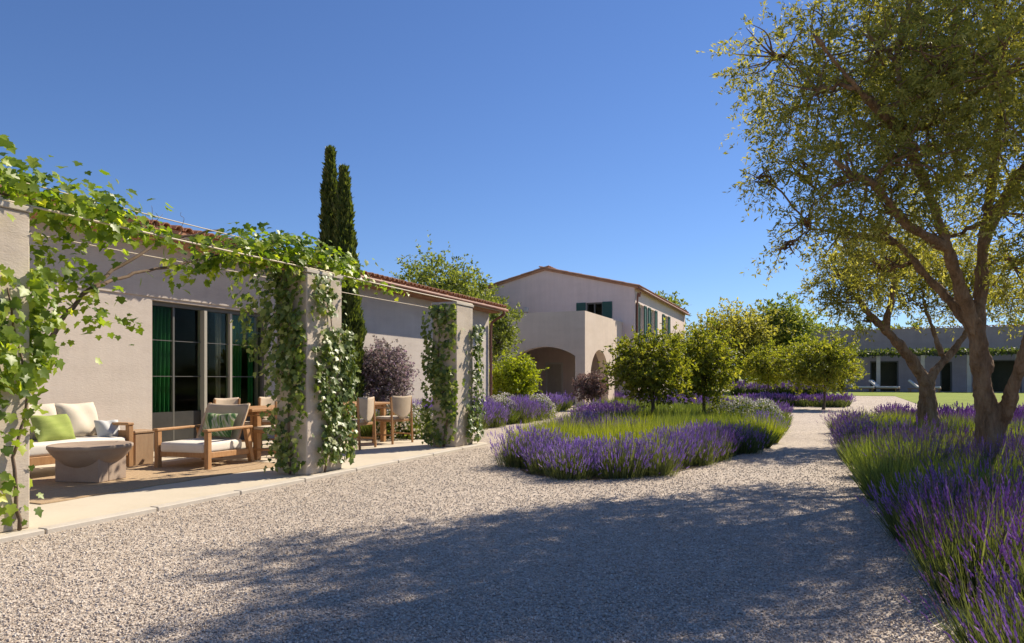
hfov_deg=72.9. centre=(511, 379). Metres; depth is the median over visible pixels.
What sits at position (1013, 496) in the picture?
lavender bush
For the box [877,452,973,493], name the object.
grass clump
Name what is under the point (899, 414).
grass clump
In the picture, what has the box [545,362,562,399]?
porch door
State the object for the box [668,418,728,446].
lavender bush
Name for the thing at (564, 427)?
grass clump
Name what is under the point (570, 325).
two storey house
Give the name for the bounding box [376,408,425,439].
white flower bush
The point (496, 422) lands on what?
lavender bush
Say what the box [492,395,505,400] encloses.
white flower bush
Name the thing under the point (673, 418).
grass clump
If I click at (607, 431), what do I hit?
grass clump
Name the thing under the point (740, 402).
white flower bush
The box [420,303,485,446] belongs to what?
ivy
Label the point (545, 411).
lavender bush
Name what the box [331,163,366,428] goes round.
cypress tree
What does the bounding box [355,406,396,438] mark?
grass clump
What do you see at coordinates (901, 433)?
lavender bush
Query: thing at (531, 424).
grass clump
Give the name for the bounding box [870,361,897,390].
door
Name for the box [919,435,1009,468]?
lavender bush
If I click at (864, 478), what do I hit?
grass clump
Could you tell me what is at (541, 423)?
grass clump
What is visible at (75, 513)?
patio
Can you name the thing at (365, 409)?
dining chair
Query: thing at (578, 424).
grass clump
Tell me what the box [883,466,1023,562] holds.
lavender bush
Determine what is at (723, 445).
lavender bush
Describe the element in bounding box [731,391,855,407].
lavender planting
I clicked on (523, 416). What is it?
lavender bush
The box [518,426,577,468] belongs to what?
lavender bush
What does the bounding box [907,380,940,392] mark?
sun lounger
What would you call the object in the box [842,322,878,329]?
background tree
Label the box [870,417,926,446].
lavender bush
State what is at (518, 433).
grass clump
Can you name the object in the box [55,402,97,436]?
throw pillow
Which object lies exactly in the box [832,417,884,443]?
lavender bush
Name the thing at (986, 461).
grass clump
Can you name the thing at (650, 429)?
grass clump
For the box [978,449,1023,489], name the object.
grass clump
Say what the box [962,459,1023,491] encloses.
grass clump
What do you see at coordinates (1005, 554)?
lavender bush
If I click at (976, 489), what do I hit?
lavender bush
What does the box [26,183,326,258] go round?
pergola wire
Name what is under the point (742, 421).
grass clump
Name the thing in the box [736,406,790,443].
grass clump
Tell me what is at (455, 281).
background tree
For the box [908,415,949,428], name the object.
grass clump
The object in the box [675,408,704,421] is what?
grass clump
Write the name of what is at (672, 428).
lavender bush
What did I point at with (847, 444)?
lavender bush
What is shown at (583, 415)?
lavender bush
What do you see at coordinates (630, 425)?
grass clump
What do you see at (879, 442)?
grass clump
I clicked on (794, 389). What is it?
ground
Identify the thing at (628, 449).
lavender bush
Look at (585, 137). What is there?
sky
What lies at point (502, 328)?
background tree
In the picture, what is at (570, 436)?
grass clump
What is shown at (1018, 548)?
lavender bush
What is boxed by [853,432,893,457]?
grass clump
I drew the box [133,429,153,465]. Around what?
stump table
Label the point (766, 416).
lavender bush
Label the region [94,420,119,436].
throw pillow
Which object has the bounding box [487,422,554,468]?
lavender bush
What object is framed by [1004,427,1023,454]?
lavender bush
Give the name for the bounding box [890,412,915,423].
grass clump
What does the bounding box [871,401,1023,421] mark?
lavender planting
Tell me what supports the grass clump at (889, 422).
on the soil bed at (979, 617)
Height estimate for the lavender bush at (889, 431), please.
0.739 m
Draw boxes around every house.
[0,184,508,441]
[477,265,688,406]
[809,324,1023,392]
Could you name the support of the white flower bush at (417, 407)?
on the soil bed
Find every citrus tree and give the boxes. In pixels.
[597,317,699,416]
[658,317,744,413]
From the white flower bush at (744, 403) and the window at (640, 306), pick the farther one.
the window at (640, 306)
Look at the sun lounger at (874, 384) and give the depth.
50.55 m
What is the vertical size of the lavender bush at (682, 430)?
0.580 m
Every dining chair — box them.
[213,397,262,451]
[249,400,276,453]
[258,397,276,439]
[341,396,376,449]
[372,395,412,443]
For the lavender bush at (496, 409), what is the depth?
17.96 m
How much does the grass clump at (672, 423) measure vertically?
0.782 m
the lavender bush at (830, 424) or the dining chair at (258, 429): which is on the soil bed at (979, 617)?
the lavender bush at (830, 424)
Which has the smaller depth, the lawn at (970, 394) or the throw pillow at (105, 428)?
the throw pillow at (105, 428)
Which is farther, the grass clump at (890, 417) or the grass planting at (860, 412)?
the grass planting at (860, 412)
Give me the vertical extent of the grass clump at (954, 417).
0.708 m
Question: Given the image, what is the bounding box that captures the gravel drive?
[0,396,972,642]
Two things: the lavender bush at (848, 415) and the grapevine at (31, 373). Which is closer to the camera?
the grapevine at (31, 373)
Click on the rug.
(50, 489)
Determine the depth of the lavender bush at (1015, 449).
7.84 m
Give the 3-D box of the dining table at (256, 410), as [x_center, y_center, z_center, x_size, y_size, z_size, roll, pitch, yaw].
[-3.411,0.791,11.732,0.895,0.745,3.600,0,0,23]
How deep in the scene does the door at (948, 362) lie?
53.14 m
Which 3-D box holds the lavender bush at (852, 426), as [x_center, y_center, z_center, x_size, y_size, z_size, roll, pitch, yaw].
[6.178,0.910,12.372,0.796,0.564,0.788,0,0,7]
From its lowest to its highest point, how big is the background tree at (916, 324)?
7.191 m
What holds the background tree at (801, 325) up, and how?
on the lawn at (970, 394)
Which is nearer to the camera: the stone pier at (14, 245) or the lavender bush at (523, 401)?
the stone pier at (14, 245)
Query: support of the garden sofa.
on the patio
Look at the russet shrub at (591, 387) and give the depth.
26.98 m
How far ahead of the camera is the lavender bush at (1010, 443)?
8.27 m
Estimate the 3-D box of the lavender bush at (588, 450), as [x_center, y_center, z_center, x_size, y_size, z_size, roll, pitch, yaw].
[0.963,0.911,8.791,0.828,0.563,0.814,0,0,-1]
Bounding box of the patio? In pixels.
[0,438,487,542]
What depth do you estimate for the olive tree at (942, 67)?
7.88 m
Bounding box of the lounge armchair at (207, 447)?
[152,402,254,469]
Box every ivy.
[227,260,361,473]
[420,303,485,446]
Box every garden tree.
[737,337,790,392]
[763,333,812,395]
[779,331,869,409]
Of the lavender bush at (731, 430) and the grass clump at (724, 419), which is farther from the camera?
the grass clump at (724, 419)
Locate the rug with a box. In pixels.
[29,458,274,503]
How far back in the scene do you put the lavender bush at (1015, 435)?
9.43 m
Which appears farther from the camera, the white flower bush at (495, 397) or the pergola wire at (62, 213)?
the white flower bush at (495, 397)
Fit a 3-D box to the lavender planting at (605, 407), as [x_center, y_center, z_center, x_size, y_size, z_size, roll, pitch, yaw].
[5.890,0.842,22.454,6.137,0.730,12.990,0,0,23]
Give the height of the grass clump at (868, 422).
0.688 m
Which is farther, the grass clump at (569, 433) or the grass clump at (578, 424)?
the grass clump at (578, 424)
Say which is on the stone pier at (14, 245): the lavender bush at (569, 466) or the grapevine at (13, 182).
the grapevine at (13, 182)
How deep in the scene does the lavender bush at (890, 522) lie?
5.17 m
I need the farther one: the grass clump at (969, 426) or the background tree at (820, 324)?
the background tree at (820, 324)
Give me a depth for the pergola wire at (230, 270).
7.91 m
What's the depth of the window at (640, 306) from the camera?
38.02 m
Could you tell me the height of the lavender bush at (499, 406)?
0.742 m
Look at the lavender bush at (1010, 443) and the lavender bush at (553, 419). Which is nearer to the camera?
the lavender bush at (1010, 443)
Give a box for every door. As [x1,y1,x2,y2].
[152,301,263,441]
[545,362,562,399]
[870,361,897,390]
[940,362,951,390]
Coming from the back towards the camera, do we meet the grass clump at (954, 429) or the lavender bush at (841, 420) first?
the lavender bush at (841, 420)
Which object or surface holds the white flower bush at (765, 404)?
on the soil bed at (596, 477)
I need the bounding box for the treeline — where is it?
[729,372,801,383]
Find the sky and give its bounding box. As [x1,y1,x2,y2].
[0,0,1023,379]
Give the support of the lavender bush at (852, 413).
on the soil bed at (979, 617)
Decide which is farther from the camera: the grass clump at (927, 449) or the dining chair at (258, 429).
the dining chair at (258, 429)
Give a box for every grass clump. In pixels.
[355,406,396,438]
[397,409,432,438]
[499,418,553,433]
[500,409,571,451]
[504,419,557,439]
[521,412,560,431]
[528,398,584,433]
[537,417,584,439]
[541,411,609,450]
[543,423,599,442]
[548,418,582,432]
[554,421,588,432]
[561,424,598,436]
[574,427,627,453]
[575,412,635,446]
[579,421,633,434]
[580,411,628,432]
[589,415,639,441]
[608,409,660,433]
[609,418,670,444]
[612,409,656,437]
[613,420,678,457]
[615,416,671,430]
[622,404,687,440]
[630,409,656,419]
[645,406,692,433]
[645,412,691,428]
[646,414,685,429]
[648,412,701,425]
[660,404,698,423]
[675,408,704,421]
[682,412,723,428]
[688,412,724,425]
[699,412,742,424]
[721,413,766,428]
[730,405,771,426]
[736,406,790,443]
[836,423,912,474]
[842,415,891,430]
[844,442,945,500]
[845,445,912,486]
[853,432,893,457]
[854,408,908,421]
[856,425,929,463]
[857,432,909,448]
[861,416,918,429]
[865,454,938,516]
[867,414,918,427]
[869,408,909,425]
[874,445,952,479]
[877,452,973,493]
[880,408,915,421]
[888,448,963,470]
[888,457,997,505]
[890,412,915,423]
[890,432,965,463]
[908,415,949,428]
[909,444,1005,485]
[921,440,1013,478]
[930,420,970,436]
[936,417,972,430]
[939,415,969,426]
[939,443,1022,474]
[940,408,971,421]
[948,417,1014,435]
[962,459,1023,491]
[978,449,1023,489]
[984,468,1023,497]
[1007,420,1023,432]
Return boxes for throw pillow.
[29,403,56,439]
[30,414,75,441]
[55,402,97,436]
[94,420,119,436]
[199,413,237,436]
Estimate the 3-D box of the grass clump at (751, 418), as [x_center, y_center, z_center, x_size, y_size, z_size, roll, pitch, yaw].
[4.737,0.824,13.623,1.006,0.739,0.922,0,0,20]
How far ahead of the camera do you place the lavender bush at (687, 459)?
9.46 m
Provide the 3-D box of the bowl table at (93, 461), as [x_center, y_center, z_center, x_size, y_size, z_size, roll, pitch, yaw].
[-4.858,0.945,8.000,0.864,0.415,0.864,0,0,9]
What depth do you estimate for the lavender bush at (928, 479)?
4.90 m
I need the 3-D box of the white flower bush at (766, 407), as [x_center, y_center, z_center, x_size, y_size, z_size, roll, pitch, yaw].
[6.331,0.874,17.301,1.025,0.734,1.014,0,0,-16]
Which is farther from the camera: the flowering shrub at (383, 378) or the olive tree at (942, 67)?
the flowering shrub at (383, 378)
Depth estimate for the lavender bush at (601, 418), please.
13.40 m
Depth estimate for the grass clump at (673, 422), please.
10.88 m
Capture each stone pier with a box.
[0,200,32,532]
[277,268,342,474]
[431,301,473,446]
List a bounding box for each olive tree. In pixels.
[696,0,1023,454]
[792,213,1023,427]
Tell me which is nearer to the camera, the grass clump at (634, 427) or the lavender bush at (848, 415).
the grass clump at (634, 427)
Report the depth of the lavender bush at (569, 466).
8.32 m
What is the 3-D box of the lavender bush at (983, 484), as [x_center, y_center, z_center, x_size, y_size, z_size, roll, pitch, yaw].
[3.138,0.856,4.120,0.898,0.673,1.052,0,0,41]
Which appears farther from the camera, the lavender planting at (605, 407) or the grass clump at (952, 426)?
the lavender planting at (605, 407)
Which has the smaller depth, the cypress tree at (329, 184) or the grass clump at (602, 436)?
the grass clump at (602, 436)
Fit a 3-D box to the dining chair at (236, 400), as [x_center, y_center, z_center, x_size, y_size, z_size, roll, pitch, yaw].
[-4.399,0.726,11.102,0.549,0.878,0.553,0,0,23]
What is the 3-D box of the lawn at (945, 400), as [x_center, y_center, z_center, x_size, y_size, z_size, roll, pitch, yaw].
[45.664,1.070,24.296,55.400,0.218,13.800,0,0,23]
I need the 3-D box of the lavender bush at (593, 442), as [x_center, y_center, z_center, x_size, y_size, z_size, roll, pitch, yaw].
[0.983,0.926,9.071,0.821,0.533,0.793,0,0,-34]
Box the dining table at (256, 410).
[217,401,389,459]
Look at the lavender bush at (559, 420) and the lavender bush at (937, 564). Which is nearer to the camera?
the lavender bush at (937, 564)
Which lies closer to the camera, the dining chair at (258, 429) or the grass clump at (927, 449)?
the grass clump at (927, 449)
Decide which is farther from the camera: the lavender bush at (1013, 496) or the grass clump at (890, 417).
the grass clump at (890, 417)
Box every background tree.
[375,230,515,313]
[468,289,525,369]
[655,290,691,324]
[684,297,801,383]
[744,291,827,389]
[805,322,845,330]
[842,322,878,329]
[890,319,941,328]
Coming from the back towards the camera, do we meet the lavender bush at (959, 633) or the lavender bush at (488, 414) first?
the lavender bush at (488, 414)
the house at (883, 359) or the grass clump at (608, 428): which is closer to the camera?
the grass clump at (608, 428)
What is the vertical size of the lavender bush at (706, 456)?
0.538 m
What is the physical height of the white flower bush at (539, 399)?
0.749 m
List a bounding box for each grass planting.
[556,393,793,431]
[834,407,884,422]
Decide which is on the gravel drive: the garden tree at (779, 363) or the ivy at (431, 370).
the garden tree at (779, 363)
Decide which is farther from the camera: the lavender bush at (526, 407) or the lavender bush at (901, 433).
the lavender bush at (526, 407)
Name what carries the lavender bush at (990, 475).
on the soil bed at (979, 617)
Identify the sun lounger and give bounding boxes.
[843,380,874,391]
[868,380,900,391]
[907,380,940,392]
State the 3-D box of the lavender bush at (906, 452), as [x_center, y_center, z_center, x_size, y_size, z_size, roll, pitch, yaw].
[4.565,0.825,7.836,0.964,0.736,1.067,0,0,-16]
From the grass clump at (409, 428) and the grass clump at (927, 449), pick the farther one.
the grass clump at (409, 428)
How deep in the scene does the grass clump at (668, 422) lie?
12.11 m
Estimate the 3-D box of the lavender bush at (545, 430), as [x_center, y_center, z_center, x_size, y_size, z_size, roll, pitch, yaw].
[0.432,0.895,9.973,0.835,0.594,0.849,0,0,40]
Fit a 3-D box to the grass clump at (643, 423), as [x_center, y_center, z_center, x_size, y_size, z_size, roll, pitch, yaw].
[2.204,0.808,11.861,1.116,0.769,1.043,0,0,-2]
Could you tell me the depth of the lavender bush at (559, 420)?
13.03 m
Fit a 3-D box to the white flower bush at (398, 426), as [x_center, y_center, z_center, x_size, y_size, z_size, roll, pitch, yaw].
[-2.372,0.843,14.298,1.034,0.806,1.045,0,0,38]
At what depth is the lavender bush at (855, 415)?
13.41 m
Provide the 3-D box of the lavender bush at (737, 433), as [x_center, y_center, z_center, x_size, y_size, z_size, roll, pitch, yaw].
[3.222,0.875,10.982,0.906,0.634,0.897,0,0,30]
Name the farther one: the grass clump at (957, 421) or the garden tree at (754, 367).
the garden tree at (754, 367)
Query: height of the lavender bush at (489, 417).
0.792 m
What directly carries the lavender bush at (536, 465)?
on the soil bed at (596, 477)
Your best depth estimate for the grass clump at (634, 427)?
11.04 m
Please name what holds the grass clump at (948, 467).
on the soil bed at (979, 617)
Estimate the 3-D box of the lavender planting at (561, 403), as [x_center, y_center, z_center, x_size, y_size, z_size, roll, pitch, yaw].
[1.543,0.800,26.459,1.772,0.813,6.575,0,0,23]
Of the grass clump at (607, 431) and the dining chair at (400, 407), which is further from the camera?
the dining chair at (400, 407)
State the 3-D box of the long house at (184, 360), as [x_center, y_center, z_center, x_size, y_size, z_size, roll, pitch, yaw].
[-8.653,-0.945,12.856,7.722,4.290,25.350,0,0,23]
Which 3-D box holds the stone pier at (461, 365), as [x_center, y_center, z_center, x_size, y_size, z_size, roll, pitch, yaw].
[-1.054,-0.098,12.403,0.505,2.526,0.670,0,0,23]
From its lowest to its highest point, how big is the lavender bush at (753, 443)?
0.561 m
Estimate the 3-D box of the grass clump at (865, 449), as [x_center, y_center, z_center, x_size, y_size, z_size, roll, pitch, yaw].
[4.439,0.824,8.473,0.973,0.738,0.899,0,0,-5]
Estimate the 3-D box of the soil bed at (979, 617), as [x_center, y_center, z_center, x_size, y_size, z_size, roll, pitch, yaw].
[11.486,1.190,8.167,13.380,0.001,20.900,0,0,23]
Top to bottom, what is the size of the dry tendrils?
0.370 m
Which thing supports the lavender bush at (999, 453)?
on the soil bed at (979, 617)
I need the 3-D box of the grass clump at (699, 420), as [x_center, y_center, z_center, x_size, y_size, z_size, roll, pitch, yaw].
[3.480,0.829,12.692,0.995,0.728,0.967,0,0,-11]
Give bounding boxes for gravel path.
[722,390,1023,392]
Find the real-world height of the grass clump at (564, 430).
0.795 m
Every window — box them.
[587,302,601,313]
[640,306,641,331]
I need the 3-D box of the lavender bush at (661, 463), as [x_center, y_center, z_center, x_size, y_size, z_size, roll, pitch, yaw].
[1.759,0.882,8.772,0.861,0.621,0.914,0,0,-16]
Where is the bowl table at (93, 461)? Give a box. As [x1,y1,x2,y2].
[46,441,133,482]
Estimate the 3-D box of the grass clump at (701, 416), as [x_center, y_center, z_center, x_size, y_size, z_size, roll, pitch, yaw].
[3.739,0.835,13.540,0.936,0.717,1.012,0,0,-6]
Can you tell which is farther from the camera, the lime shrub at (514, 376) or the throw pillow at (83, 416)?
the lime shrub at (514, 376)
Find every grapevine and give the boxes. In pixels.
[0,134,409,393]
[0,213,72,529]
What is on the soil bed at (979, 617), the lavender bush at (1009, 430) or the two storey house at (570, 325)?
the lavender bush at (1009, 430)
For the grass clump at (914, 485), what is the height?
0.713 m
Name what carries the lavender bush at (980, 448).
on the soil bed at (979, 617)
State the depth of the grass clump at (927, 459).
7.43 m
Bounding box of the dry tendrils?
[0,157,312,267]
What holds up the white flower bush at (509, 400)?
on the soil bed
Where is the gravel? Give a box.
[0,448,991,642]
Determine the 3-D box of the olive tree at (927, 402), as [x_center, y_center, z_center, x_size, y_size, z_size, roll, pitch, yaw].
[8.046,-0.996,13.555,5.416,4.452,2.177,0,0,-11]
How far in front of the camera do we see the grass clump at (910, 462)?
7.09 m
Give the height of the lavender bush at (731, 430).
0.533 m
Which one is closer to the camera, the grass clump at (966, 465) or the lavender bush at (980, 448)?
the grass clump at (966, 465)
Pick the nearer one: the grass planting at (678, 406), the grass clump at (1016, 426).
the grass clump at (1016, 426)
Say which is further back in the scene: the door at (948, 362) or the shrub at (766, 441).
the door at (948, 362)
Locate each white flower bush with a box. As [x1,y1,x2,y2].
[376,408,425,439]
[378,404,418,438]
[397,403,432,435]
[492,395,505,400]
[494,398,519,416]
[500,392,516,398]
[528,394,557,417]
[531,396,554,417]
[706,399,736,415]
[727,397,760,417]
[729,396,756,412]
[747,400,786,422]
[749,398,781,417]
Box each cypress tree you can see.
[314,145,337,256]
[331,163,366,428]
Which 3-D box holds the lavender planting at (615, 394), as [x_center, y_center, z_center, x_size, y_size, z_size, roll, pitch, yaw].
[7.508,0.845,34.379,5.549,0.704,2.400,0,0,23]
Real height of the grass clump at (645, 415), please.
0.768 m
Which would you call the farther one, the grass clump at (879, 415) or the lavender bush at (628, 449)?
the grass clump at (879, 415)
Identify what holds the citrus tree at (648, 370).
on the soil bed at (596, 477)
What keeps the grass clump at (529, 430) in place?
on the soil bed at (596, 477)
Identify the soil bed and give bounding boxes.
[520,453,742,479]
[961,600,1009,634]
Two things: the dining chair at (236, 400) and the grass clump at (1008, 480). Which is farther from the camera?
the dining chair at (236, 400)
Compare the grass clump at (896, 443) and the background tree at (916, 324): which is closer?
the grass clump at (896, 443)
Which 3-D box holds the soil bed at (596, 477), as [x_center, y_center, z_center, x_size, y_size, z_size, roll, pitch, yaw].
[3.912,1.190,19.668,7.188,0.001,23.317,0,0,23]
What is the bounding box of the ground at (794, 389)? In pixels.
[723,380,1002,392]
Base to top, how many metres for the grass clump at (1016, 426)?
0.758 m
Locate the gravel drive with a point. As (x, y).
(807, 432)
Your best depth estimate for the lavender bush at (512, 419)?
18.73 m
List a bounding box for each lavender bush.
[474,399,511,427]
[474,401,496,427]
[476,403,496,429]
[484,400,506,422]
[485,401,511,419]
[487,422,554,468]
[498,402,520,423]
[503,397,537,422]
[506,397,540,420]
[508,395,539,413]
[517,434,575,474]
[518,426,569,446]
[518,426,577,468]
[523,397,555,420]
[533,433,602,480]
[538,415,567,425]
[543,415,580,429]
[558,413,601,430]
[560,433,615,476]
[563,412,590,422]
[566,434,614,470]
[569,410,595,423]
[575,410,604,419]
[582,430,655,479]
[586,413,614,425]
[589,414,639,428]
[605,436,652,472]
[619,431,689,476]
[641,423,692,452]
[642,424,705,468]
[662,423,699,444]
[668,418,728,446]
[670,427,727,465]
[684,421,740,461]
[687,417,746,456]
[705,421,747,440]
[719,419,771,453]
[741,409,790,432]
[817,409,855,432]
[824,416,879,440]
[825,412,864,433]
[825,418,890,451]
[829,410,872,429]
[829,425,894,463]
[832,406,878,420]
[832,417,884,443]
[833,411,885,430]
[833,419,878,441]
[854,466,994,542]
[855,416,918,444]
[862,421,971,468]
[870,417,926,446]
[871,426,930,447]
[878,413,957,443]
[880,462,1023,538]
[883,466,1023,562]
[895,483,1023,613]
[901,418,974,454]
[901,545,1023,642]
[903,457,1023,577]
[910,436,1023,513]
[914,416,974,454]
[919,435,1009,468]
[939,514,1023,626]
[940,433,1023,465]
[942,559,1023,642]
[950,429,1022,448]
[950,474,1023,546]
[960,430,1023,472]
[966,506,1023,582]
[967,425,1022,448]
[984,485,1023,514]
[994,431,1023,455]
[997,438,1023,464]
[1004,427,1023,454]
[1006,427,1023,446]
[1008,418,1023,430]
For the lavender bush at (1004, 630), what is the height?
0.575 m
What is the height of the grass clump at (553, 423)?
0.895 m
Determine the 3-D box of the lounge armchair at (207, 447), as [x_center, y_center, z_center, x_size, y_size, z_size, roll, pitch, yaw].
[-4.185,0.749,9.494,0.861,0.846,1.018,0,0,15]
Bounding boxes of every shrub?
[356,335,420,412]
[489,350,549,398]
[571,370,609,403]
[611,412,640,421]
[726,422,775,449]
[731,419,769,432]
[742,422,782,447]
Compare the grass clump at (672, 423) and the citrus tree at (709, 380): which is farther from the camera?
the citrus tree at (709, 380)
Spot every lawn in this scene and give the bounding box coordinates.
[722,391,1023,396]
[896,396,1023,407]
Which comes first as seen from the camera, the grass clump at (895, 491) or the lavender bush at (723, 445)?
the grass clump at (895, 491)
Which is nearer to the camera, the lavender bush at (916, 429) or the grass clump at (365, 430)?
the lavender bush at (916, 429)
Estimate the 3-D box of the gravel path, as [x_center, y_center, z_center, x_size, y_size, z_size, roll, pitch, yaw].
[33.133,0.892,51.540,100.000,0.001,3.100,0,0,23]
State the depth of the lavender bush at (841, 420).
13.93 m
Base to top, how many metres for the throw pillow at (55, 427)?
0.331 m
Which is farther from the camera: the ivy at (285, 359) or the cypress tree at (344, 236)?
the cypress tree at (344, 236)
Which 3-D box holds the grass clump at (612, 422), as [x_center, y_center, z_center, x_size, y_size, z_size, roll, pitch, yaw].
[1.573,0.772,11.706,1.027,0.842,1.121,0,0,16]
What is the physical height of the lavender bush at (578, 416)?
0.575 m
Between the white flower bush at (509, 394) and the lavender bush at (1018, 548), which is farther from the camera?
the white flower bush at (509, 394)
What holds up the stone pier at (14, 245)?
on the patio
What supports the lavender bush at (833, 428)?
on the soil bed at (979, 617)
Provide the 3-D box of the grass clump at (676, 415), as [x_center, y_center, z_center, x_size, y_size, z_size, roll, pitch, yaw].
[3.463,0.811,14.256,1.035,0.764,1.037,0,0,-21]
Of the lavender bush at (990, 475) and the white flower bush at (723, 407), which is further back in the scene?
the white flower bush at (723, 407)
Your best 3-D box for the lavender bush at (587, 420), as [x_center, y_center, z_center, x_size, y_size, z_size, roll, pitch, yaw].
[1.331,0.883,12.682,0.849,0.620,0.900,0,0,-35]
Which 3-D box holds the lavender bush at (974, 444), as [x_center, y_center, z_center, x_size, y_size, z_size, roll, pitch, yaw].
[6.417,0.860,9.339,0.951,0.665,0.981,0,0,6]
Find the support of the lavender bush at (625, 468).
on the soil bed at (596, 477)
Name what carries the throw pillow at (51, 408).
on the garden sofa
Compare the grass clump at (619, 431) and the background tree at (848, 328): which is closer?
the grass clump at (619, 431)
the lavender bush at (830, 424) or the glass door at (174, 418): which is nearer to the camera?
the glass door at (174, 418)
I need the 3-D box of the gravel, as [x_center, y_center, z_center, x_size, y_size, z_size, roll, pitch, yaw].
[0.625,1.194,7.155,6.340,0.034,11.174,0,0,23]
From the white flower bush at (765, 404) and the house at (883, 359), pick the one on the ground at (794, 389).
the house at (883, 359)
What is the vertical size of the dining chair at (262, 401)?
0.878 m
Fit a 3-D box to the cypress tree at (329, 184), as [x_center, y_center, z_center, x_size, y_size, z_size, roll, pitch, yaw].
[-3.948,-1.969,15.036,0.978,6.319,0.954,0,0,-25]
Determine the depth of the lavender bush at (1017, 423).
12.37 m
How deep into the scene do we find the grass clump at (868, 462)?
7.61 m
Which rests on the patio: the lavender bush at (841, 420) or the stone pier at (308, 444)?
the stone pier at (308, 444)
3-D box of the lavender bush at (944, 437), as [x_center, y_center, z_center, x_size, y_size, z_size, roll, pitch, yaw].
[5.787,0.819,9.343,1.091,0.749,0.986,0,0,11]
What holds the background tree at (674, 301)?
on the ground at (794, 389)
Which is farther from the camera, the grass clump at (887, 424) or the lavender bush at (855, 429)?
the grass clump at (887, 424)
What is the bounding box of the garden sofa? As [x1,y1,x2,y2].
[29,422,133,466]
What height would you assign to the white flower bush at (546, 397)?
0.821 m
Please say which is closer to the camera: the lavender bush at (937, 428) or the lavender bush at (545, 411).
the lavender bush at (937, 428)
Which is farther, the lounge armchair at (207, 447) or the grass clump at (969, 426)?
the grass clump at (969, 426)
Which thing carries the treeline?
on the ground at (794, 389)
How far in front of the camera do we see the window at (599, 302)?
37.00 m
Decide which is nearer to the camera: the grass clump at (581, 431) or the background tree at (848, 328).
the grass clump at (581, 431)
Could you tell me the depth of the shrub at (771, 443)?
12.14 m
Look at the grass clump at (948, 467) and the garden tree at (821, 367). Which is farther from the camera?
the garden tree at (821, 367)
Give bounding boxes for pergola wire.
[0,198,472,304]
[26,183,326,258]
[29,233,430,308]
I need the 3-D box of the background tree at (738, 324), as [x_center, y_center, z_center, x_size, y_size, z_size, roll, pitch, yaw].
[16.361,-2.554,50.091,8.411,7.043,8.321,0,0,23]
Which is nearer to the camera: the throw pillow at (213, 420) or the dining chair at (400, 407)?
the throw pillow at (213, 420)
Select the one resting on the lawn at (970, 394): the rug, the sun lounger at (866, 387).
the sun lounger at (866, 387)
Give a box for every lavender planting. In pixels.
[521,390,575,411]
[568,394,793,418]
[613,390,712,400]
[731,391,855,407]
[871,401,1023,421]
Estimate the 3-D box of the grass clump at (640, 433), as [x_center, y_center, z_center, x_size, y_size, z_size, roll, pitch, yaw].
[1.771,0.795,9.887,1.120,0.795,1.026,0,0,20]
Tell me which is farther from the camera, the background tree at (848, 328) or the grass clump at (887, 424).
the background tree at (848, 328)
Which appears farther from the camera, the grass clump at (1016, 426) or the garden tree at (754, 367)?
the garden tree at (754, 367)
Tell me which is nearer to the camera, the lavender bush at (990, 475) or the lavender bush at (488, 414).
the lavender bush at (990, 475)
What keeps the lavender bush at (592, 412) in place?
on the soil bed at (596, 477)

